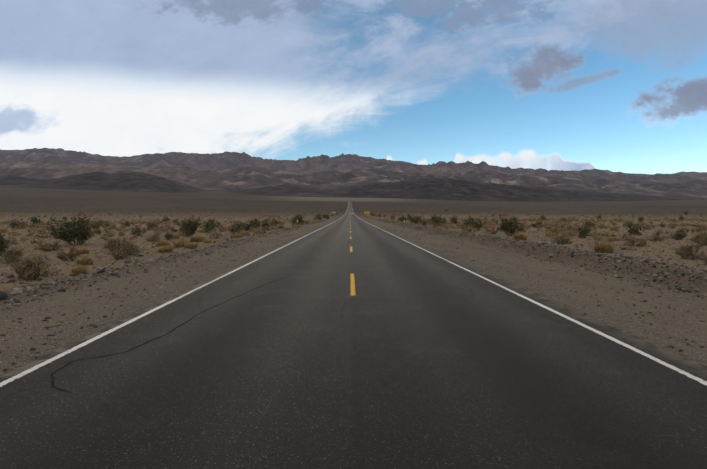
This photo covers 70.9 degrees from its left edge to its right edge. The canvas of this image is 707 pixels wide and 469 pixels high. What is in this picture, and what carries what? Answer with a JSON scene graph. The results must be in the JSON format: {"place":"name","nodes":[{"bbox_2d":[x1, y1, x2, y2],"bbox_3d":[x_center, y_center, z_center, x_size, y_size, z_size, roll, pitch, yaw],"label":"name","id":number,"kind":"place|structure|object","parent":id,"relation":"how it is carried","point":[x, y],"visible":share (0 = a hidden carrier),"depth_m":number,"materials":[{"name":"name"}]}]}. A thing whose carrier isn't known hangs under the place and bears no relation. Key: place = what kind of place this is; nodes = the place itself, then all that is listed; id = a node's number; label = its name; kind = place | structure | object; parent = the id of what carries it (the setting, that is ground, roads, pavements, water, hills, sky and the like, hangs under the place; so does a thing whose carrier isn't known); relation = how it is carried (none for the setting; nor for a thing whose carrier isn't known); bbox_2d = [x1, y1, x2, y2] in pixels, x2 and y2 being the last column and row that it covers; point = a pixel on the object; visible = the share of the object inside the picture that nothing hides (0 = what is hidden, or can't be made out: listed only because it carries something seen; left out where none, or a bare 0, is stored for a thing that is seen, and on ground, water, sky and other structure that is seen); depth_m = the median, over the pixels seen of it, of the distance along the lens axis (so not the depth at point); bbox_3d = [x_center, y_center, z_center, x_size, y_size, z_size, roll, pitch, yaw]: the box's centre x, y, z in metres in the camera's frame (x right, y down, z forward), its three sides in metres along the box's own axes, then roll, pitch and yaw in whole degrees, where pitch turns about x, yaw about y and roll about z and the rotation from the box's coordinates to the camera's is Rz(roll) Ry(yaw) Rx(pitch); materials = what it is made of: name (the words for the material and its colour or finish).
{"place":"outdoors","nodes":[
{"label":"outdoors","id":0,"kind":"place"},
{"bbox_2d":[0,202,706,468],"bbox_3d":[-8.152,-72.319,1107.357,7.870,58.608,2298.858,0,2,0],"label":"road asphalt","id":1,"kind":"structure","parent":0,"point":[418,364],"depth_m":5.09,"materials":[{"name":"grey asphalt"}]},
{"bbox_2d":[51,235,472,392],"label":"road cracks","id":2,"kind":"object","parent":1,"relation":"on","point":[52,381],"visible":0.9,"depth_m":6.49,"materials":[{"name":"black asphalt"}]},
{"bbox_2d":[350,224,355,294],"bbox_3d":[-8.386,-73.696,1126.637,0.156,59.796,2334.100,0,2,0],"label":"road centre dashes","id":3,"kind":"object","parent":1,"relation":"on","point":[352,285],"visible":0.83,"depth_m":12.36,"materials":[{"name":"yellow paint"}]},
{"bbox_2d":[0,209,706,386],"bbox_3d":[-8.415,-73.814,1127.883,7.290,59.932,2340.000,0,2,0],"label":"road edge lines","id":4,"kind":"structure","parent":1,"relation":"on","point":[23,373],"depth_m":7.23,"materials":[{"name":"white paint"}]},
{"bbox_2d":[0,186,706,375],"bbox_3d":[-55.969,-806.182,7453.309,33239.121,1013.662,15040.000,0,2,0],"label":"terrain","id":5,"kind":"structure","parent":0,"point":[224,201],"depth_m":19.86,"materials":[{"name":"brown gravel"}]},
{"bbox_2d":[0,194,705,221],"bbox_3d":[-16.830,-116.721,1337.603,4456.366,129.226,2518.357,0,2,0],"label":"shrubs","id":6,"kind":"object","parent":5,"relation":"on","point":[391,210],"visible":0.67,"depth_m":454.74,"materials":[{"name":"green plant"}]},
{"bbox_2d":[0,211,706,249],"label":"shrubs","id":7,"kind":"object","parent":5,"relation":"on","point":[236,230],"visible":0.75,"depth_m":49.82,"materials":[{"name":"green plant"}]},
{"bbox_2d":[0,211,706,290],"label":"shrubs","id":8,"kind":"object","parent":5,"relation":"on","point":[30,269],"visible":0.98,"depth_m":22.57,"materials":[{"name":"green plant"}]},
{"bbox_2d":[0,219,706,364],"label":"roadside stones","id":9,"kind":"object","parent":5,"relation":"on","point":[4,295],"visible":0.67,"depth_m":15.81,"materials":[{"name":"stone"}]},
{"bbox_2d":[0,202,706,235],"bbox_3d":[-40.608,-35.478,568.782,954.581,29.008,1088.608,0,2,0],"label":"shrubs","id":10,"kind":"object","parent":5,"relation":"on","point":[460,220],"visible":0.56,"depth_m":120.13,"materials":[{"name":"green plant"}]},
{"bbox_2d":[0,160,706,197],"bbox_3d":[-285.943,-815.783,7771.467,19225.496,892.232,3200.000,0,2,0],"label":"mountain range","id":11,"kind":"structure","parent":0,"point":[236,178],"depth_m":7546.84,"materials":[{"name":"stone"}]},
{"bbox_2d":[0,171,706,201],"bbox_3d":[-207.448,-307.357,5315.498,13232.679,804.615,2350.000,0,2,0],"label":"dark hills","id":12,"kind":"structure","parent":0,"point":[440,189],"depth_m":4723.21,"materials":[{"name":"stone"}]},
{"bbox_2d":[0,148,706,179],"bbox_3d":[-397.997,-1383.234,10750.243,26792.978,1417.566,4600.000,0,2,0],"label":"mountain range","id":13,"kind":"structure","parent":0,"point":[321,162],"depth_m":10557.86,"materials":[{"name":"stone"}]},
{"bbox_2d":[0,0,706,174],"label":"sky","id":14,"kind":"structure","parent":0,"point":[566,85],"materials":[{"name":"blue"}]}
]}

